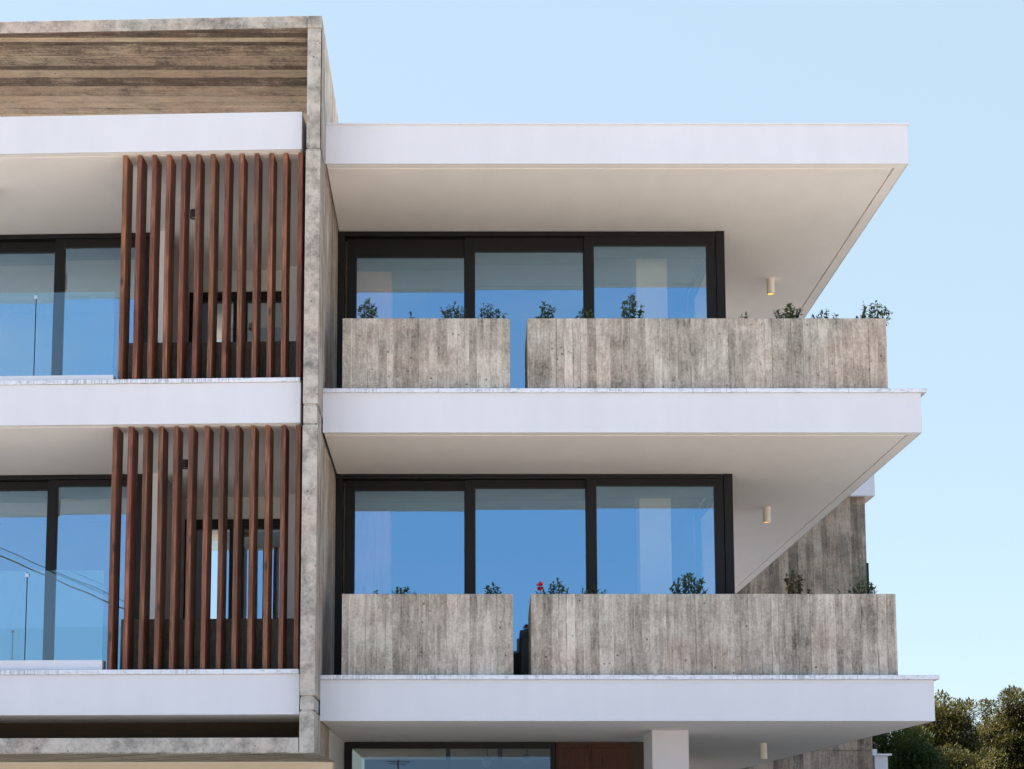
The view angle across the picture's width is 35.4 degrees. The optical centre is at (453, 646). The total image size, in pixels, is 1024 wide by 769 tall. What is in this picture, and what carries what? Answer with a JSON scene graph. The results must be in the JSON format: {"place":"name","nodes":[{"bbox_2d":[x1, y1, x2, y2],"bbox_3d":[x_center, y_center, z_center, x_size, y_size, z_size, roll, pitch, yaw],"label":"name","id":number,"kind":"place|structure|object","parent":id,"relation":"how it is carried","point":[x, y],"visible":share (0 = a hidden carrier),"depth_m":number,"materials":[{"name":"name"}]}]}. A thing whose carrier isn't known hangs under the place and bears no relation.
{"place":"outdoors","nodes":[
{"label":"outdoors","id":0,"kind":"place"},
{"bbox_2d":[0,16,939,768],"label":"apartment building","id":1,"kind":"structure","parent":0,"point":[518,490],"depth_m":19.71,"materials":[{"name":"white paint"}]},
{"bbox_2d":[0,482,47,659],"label":"sliding window","id":2,"kind":"structure","parent":1,"relation":"in","point":[10,492],"depth_m":20.70,"materials":[{"name":"black metal"}]},
{"bbox_2d":[0,242,54,366],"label":"sliding window","id":3,"kind":"structure","parent":1,"relation":"in","point":[11,253],"depth_m":21.05,"materials":[{"name":"black metal"}]},
{"bbox_2d":[0,572,105,669],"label":"glass railing","id":4,"kind":"object","parent":1,"relation":"on","point":[24,664],"visible":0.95,"depth_m":17.82,"materials":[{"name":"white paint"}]},
{"bbox_2d":[0,294,115,380],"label":"glass railing","id":5,"kind":"object","parent":1,"relation":"on","point":[71,377],"visible":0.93,"depth_m":18.22,"materials":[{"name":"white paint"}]},
{"bbox_2d":[0,474,142,481],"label":"window frame","id":6,"kind":"structure","parent":1,"relation":"in","point":[3,478],"depth_m":20.54,"materials":[{"name":"black metal"}]},
{"bbox_2d":[0,233,149,241],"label":"window frame","id":7,"kind":"structure","parent":1,"relation":"in","point":[23,237],"depth_m":20.93,"materials":[{"name":"black metal"}]},
{"bbox_2d":[43,479,141,659],"bbox_3d":[-4.563,-0.809,20.435,1.265,2.675,0.100,0,-7,2],"label":"sliding window","id":8,"kind":"structure","parent":1,"relation":"in","point":[69,489],"depth_m":20.47,"materials":[{"name":"black metal"}]},
{"bbox_2d":[51,238,149,375],"bbox_3d":[-4.563,-4.038,20.823,1.265,2.589,0.100,0,-7,2],"label":"sliding window","id":9,"kind":"structure","parent":1,"relation":"in","point":[77,249],"depth_m":20.90,"materials":[{"name":"black metal"}]},
{"bbox_2d":[183,459,187,468],"bbox_3d":[-3.302,-2.250,19.771,0.108,0.100,0.108,0,-7,0],"label":"ceiling lamp","id":10,"kind":"object","parent":1,"relation":"attached to","point":[185,463],"visible":0.52,"depth_m":19.72,"materials":[{"name":"black plastic"}]},
{"bbox_2d":[190,209,194,219],"bbox_3d":[-3.252,-5.436,20.154,0.108,0.100,0.108,0,-7,0],"label":"ceiling lamp","id":11,"kind":"object","parent":1,"relation":"attached to","point":[192,214],"visible":0.54,"depth_m":20.11,"materials":[{"name":"black plastic"}]},
{"bbox_2d":[107,425,302,669],"bbox_3d":[-2.775,-1.102,18.066,2.135,2.767,0.285,0,-7,2],"label":"slat screen","id":12,"kind":"object","parent":1,"relation":"on","point":[130,555],"visible":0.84,"depth_m":17.99,"materials":[{"name":"brown wood"}]},
{"bbox_2d":[120,618,293,669],"bbox_3d":[-2.717,0.020,18.420,2.110,0.626,0.500,0,-7,2],"label":"concrete planter","id":13,"kind":"object","parent":1,"relation":"on","point":[259,641],"visible":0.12,"depth_m":18.17,"materials":[{"name":"grey concrete"}]},
{"bbox_2d":[118,153,305,382],"bbox_3d":[-2.762,-4.330,18.453,2.088,2.681,0.285,0,-7,2],"label":"slat screen","id":14,"kind":"object","parent":1,"relation":"on","point":[139,280],"visible":0.9,"depth_m":18.38,"materials":[{"name":"brown wood"}]},
{"bbox_2d":[128,341,295,378],"bbox_3d":[-2.717,-3.224,18.810,2.110,0.571,0.500,0,-7,2],"label":"concrete planter","id":15,"kind":"object","parent":1,"relation":"on","point":[263,347],"visible":0.11,"depth_m":18.57,"materials":[{"name":"grey concrete"}]},
{"bbox_2d":[183,519,279,618],"bbox_3d":[-2.952,-0.504,21.818,1.414,2.477,0.160,0,-7,2],"label":"window frame","id":16,"kind":"structure","parent":1,"relation":"in","point":[199,522],"depth_m":21.87,"materials":[{"name":"black metal"}]},
{"bbox_2d":[189,291,281,341],"bbox_3d":[-2.952,-3.733,22.206,1.414,2.391,0.160,0,-7,2],"label":"window frame","id":17,"kind":"structure","parent":1,"relation":"in","point":[249,295],"depth_m":22.26,"materials":[{"name":"black metal"}]},
{"bbox_2d":[344,481,464,593],"bbox_3d":[-0.558,-0.790,20.506,1.655,2.699,0.100,0,-7,0],"label":"sliding window","id":18,"kind":"structure","parent":1,"relation":"in","point":[355,491],"depth_m":20.61,"materials":[{"name":"black metal"}]},
{"bbox_2d":[347,239,464,317],"bbox_3d":[-0.558,-4.040,20.896,1.655,2.610,0.100,0,-7,0],"label":"sliding window","id":19,"kind":"structure","parent":1,"relation":"in","point":[362,254],"depth_m":20.99,"materials":[{"name":"black metal"}]},
{"bbox_2d":[342,318,509,387],"bbox_3d":[-0.313,-3.366,18.896,1.950,0.874,0.520,0,-7,0],"label":"concrete planter","id":20,"kind":"object","parent":1,"relation":"on","point":[425,352],"visible":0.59,"depth_m":18.64,"materials":[{"name":"grey concrete"}]},
{"bbox_2d":[356,297,376,317],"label":"shrub","id":21,"kind":"object","parent":20,"relation":"in","point":[369,311],"visible":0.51,"depth_m":18.89,"materials":[{"name":"green plant"}]},
{"bbox_2d":[440,301,466,317],"bbox_3d":[0.009,-3.842,18.899,0.364,0.460,0.191,2,-7,-15],"label":"shrub","id":22,"kind":"object","parent":20,"relation":"in","point":[449,311],"visible":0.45,"depth_m":18.89,"materials":[{"name":"green plant"}]},
{"bbox_2d":[474,303,506,317],"bbox_3d":[0.448,-3.835,18.938,0.427,0.451,0.211,0,-7,0],"label":"shrub","id":23,"kind":"object","parent":20,"relation":"in","point":[490,313],"visible":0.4,"depth_m":18.92,"materials":[{"name":"green plant"}]},
{"bbox_2d":[341,594,512,674],"bbox_3d":[-0.292,-0.107,18.505,1.952,0.942,0.520,0,-7,0],"label":"concrete planter","id":24,"kind":"object","parent":1,"relation":"on","point":[427,634],"visible":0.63,"depth_m":18.25,"materials":[{"name":"grey concrete"}]},
{"bbox_2d":[392,586,415,593],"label":"shrub","id":25,"kind":"object","parent":24,"relation":"in","point":[401,592],"visible":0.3,"depth_m":18.54,"materials":[{"name":"green plant"}]},
{"bbox_2d":[483,582,501,593],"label":"shrub","id":26,"kind":"object","parent":24,"relation":"in","point":[490,589],"visible":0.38,"depth_m":18.50,"materials":[{"name":"green plant"}]},
{"bbox_2d":[344,742,555,768],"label":"window frame","id":27,"kind":"structure","parent":1,"relation":"in","point":[348,746],"depth_m":21.90,"materials":[{"name":"black metal"}]},
{"bbox_2d":[482,749,492,766],"bbox_3d":[0.470,1.496,22.099,0.150,0.330,0.150,0,-7,0],"label":"globe lamp","id":28,"kind":"object","parent":1,"relation":"hanging from","point":[487,761],"visible":0.99,"depth_m":22.04,"materials":[{"name":"clear glass"}]},
{"bbox_2d":[465,238,583,317],"bbox_3d":[0.990,-4.046,20.841,1.680,2.610,0.100,0,-7,0],"label":"sliding window","id":29,"kind":"structure","parent":1,"relation":"in","point":[477,250],"depth_m":20.94,"materials":[{"name":"black metal"}]},
{"bbox_2d":[465,480,586,593],"bbox_3d":[0.990,-0.797,20.451,1.680,2.699,0.100,0,-7,0],"label":"sliding window","id":30,"kind":"structure","parent":1,"relation":"in","point":[475,490],"depth_m":20.56,"materials":[{"name":"black metal"}]},
{"bbox_2d":[522,749,532,764],"bbox_3d":[1.020,1.477,22.102,0.150,0.290,0.150,0,-7,0],"label":"globe lamp","id":31,"kind":"object","parent":1,"relation":"hanging from","point":[527,759],"visible":0.99,"depth_m":22.04,"materials":[{"name":"clear glass"}]},
{"bbox_2d":[337,231,725,387],"bbox_3d":[1.015,-4.058,20.825,5.030,2.712,0.215,0,-7,0],"label":"window frame","id":32,"kind":"structure","parent":1,"relation":"in","point":[343,236],"depth_m":20.89,"materials":[{"name":"black metal"}]},
{"bbox_2d":[334,474,734,674],"bbox_3d":[1.035,-0.809,20.435,5.070,2.801,0.215,0,-7,0],"label":"window frame","id":33,"kind":"structure","parent":1,"relation":"in","point":[340,478],"depth_m":20.49,"materials":[{"name":"black metal"}]},
{"bbox_2d":[556,742,630,768],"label":"wooden door","id":34,"kind":"structure","parent":1,"relation":"in","point":[569,755],"depth_m":21.83,"materials":[{"name":"red wood"}]},
{"bbox_2d":[584,236,716,317],"bbox_3d":[2.561,-4.052,20.790,1.712,2.610,0.100,0,-7,0],"label":"sliding window","id":35,"kind":"structure","parent":1,"relation":"in","point":[594,246],"depth_m":20.89,"materials":[{"name":"black metal"}]},
{"bbox_2d":[586,479,725,593],"bbox_3d":[2.581,-0.803,20.399,1.752,2.699,0.100,0,-7,0],"label":"sliding window","id":36,"kind":"structure","parent":1,"relation":"in","point":[595,488],"depth_m":20.50,"materials":[{"name":"black metal"}]},
{"bbox_2d":[688,257,706,317],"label":"side window","id":37,"kind":"structure","parent":1,"relation":"in","point":[697,295],"depth_m":22.52,"materials":[{"name":"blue glass"}]},
{"bbox_2d":[695,498,714,593],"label":"side window","id":38,"kind":"structure","parent":1,"relation":"in","point":[704,516],"depth_m":22.15,"materials":[{"name":"blue glass"}]},
{"bbox_2d":[525,318,887,387],"bbox_3d":[2.954,-2.986,22.064,4.179,0.874,6.900,0,-7,0],"label":"concrete planter","id":39,"kind":"object","parent":1,"relation":"on","point":[705,352],"visible":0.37,"depth_m":18.64,"materials":[{"name":"grey concrete"}]},
{"bbox_2d":[535,301,556,317],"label":"shrub","id":40,"kind":"object","parent":39,"relation":"in","point":[548,313],"visible":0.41,"depth_m":18.93,"materials":[{"name":"green plant"}]},
{"bbox_2d":[575,308,593,317],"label":"shrub","id":41,"kind":"object","parent":39,"relation":"in","point":[587,314],"visible":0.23,"depth_m":18.90,"materials":[{"name":"green plant"}]},
{"bbox_2d":[620,293,644,317],"bbox_3d":[2.119,-3.850,18.910,0.300,0.631,0.233,-2,-7,12],"label":"shrub","id":42,"kind":"object","parent":39,"relation":"in","point":[632,310],"visible":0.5,"depth_m":18.89,"materials":[{"name":"green plant"}]},
{"bbox_2d":[774,303,803,317],"bbox_3d":[3.970,-3.806,18.947,0.387,0.554,0.181,1,-7,-6],"label":"shrub","id":43,"kind":"object","parent":39,"relation":"in","point":[789,314],"visible":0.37,"depth_m":18.96,"materials":[{"name":"green plant"}]},
{"bbox_2d":[811,309,838,317],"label":"shrub","id":44,"kind":"object","parent":39,"relation":"in","point":[825,313],"visible":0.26,"depth_m":18.89,"materials":[{"name":"green plant"}]},
{"bbox_2d":[856,300,892,325],"bbox_3d":[4.974,-3.812,18.917,0.482,0.561,0.266,0,-7,0],"label":"shrub","id":45,"kind":"object","parent":39,"relation":"in","point":[864,313],"visible":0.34,"depth_m":18.95,"materials":[{"name":"green plant"}]},
{"bbox_2d":[528,594,897,674],"bbox_3d":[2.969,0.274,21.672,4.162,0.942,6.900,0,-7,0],"label":"concrete planter","id":46,"kind":"object","parent":1,"relation":"on","point":[712,634],"visible":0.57,"depth_m":18.25,"materials":[{"name":"grey concrete"}]},
{"bbox_2d":[535,581,545,593],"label":"flowering plant","id":47,"kind":"object","parent":46,"relation":"in","point":[540,585],"visible":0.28,"depth_m":18.51,"materials":[{"name":"red plant"}]},
{"bbox_2d":[548,577,568,593],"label":"shrub","id":48,"kind":"object","parent":46,"relation":"in","point":[558,589],"visible":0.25,"depth_m":18.53,"materials":[{"name":"green plant"}]},
{"bbox_2d":[582,584,606,593],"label":"shrub","id":49,"kind":"object","parent":46,"relation":"in","point":[593,591],"visible":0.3,"depth_m":18.52,"materials":[{"name":"green plant"}]},
{"bbox_2d":[669,572,707,593],"bbox_3d":[2.740,-0.592,18.538,0.476,0.571,0.226,1,-7,-9],"label":"shrub","id":50,"kind":"object","parent":46,"relation":"in","point":[698,589],"visible":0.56,"depth_m":18.55,"materials":[{"name":"green plant"}]},
{"bbox_2d":[784,569,803,593],"bbox_3d":[3.943,-0.623,18.516,0.206,0.627,0.227,7,-10,-44],"label":"shrub","id":51,"kind":"object","parent":46,"relation":"in","point":[792,577],"visible":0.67,"depth_m":18.51,"materials":[{"name":"green plant"}]},
{"bbox_2d":[844,580,876,593],"bbox_3d":[4.735,-0.554,18.541,0.393,0.498,0.226,0,-7,0],"label":"shrub","id":52,"kind":"object","parent":46,"relation":"in","point":[871,589],"visible":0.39,"depth_m":18.54,"materials":[{"name":"green plant"}]},
{"bbox_2d":[759,743,766,758],"bbox_3d":[4.290,1.442,22.186,0.108,0.220,0.108,0,-7,0],"label":"ceiling lamp","id":53,"kind":"object","parent":1,"relation":"attached to","point":[762,750],"visible":1,"depth_m":22.14,"materials":[{"name":"white metal"}]},
{"bbox_2d":[763,506,770,522],"bbox_3d":[4.410,-1.857,22.552,0.108,0.220,0.108,0,-7,0],"label":"ceiling lamp","id":54,"kind":"object","parent":1,"relation":"attached to","point":[766,514],"visible":1,"depth_m":22.51,"materials":[{"name":"white metal"}]},
{"bbox_2d":[767,278,774,295],"bbox_3d":[4.490,-5.093,22.679,0.108,0.220,0.108,0,-7,0],"label":"ceiling lamp","id":55,"kind":"object","parent":1,"relation":"attached to","point":[770,287],"visible":1,"depth_m":22.64,"materials":[{"name":"white metal"}]},
{"bbox_2d":[0,0,1023,768],"label":"sky","id":56,"kind":"structure","parent":0,"point":[943,251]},
{"bbox_2d":[519,624,528,674],"bbox_3d":[1.075,0.090,19.191,0.550,0.679,0.470,0,-7,0],"label":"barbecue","id":57,"kind":"object","parent":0,"point":[523,655],"visible":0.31,"depth_m":18.99,"materials":[{"name":"black metal"}]},
{"bbox_2d":[866,563,868,593],"bbox_3d":[8.255,-0.841,32.079,0.034,1.618,0.500,0,-7,0],"label":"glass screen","id":58,"kind":"object","parent":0,"point":[867,567],"visible":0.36,"depth_m":31.90,"materials":[{"name":"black glass"}]},
{"bbox_2d":[872,749,891,768],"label":"gate pier","id":59,"kind":"structure","parent":0,"point":[880,761],"depth_m":32.75,"materials":[{"name":"white paint"}]},
{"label":"pavement","id":60,"kind":"structure","parent":0,"visible":0},
{"bbox_2d":[872,725,955,768],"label":"garden tree","id":61,"kind":"object","parent":60,"relation":"on","point":[902,758],"visible":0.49,"depth_m":37.35,"materials":[{"name":"green plant"}]},
{"bbox_2d":[898,689,991,767],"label":"garden tree","id":62,"kind":"object","parent":60,"relation":"on","point":[945,727],"visible":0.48,"depth_m":40.90,"materials":[{"name":"green plant"}]},
{"bbox_2d":[933,743,1008,768],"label":"garden tree","id":63,"kind":"object","parent":60,"relation":"on","point":[960,761],"visible":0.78,"depth_m":38.55,"materials":[{"name":"green plant"}]},
{"bbox_2d":[964,722,988,751],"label":"garden tree","id":64,"kind":"object","parent":60,"relation":"on","point":[978,732],"depth_m":43.29,"materials":[{"name":"plant"}]},
{"bbox_2d":[969,685,1023,768],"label":"garden tree","id":65,"kind":"object","parent":60,"relation":"on","point":[1005,730],"visible":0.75,"depth_m":41.87,"materials":[{"name":"green plant"}]}
]}

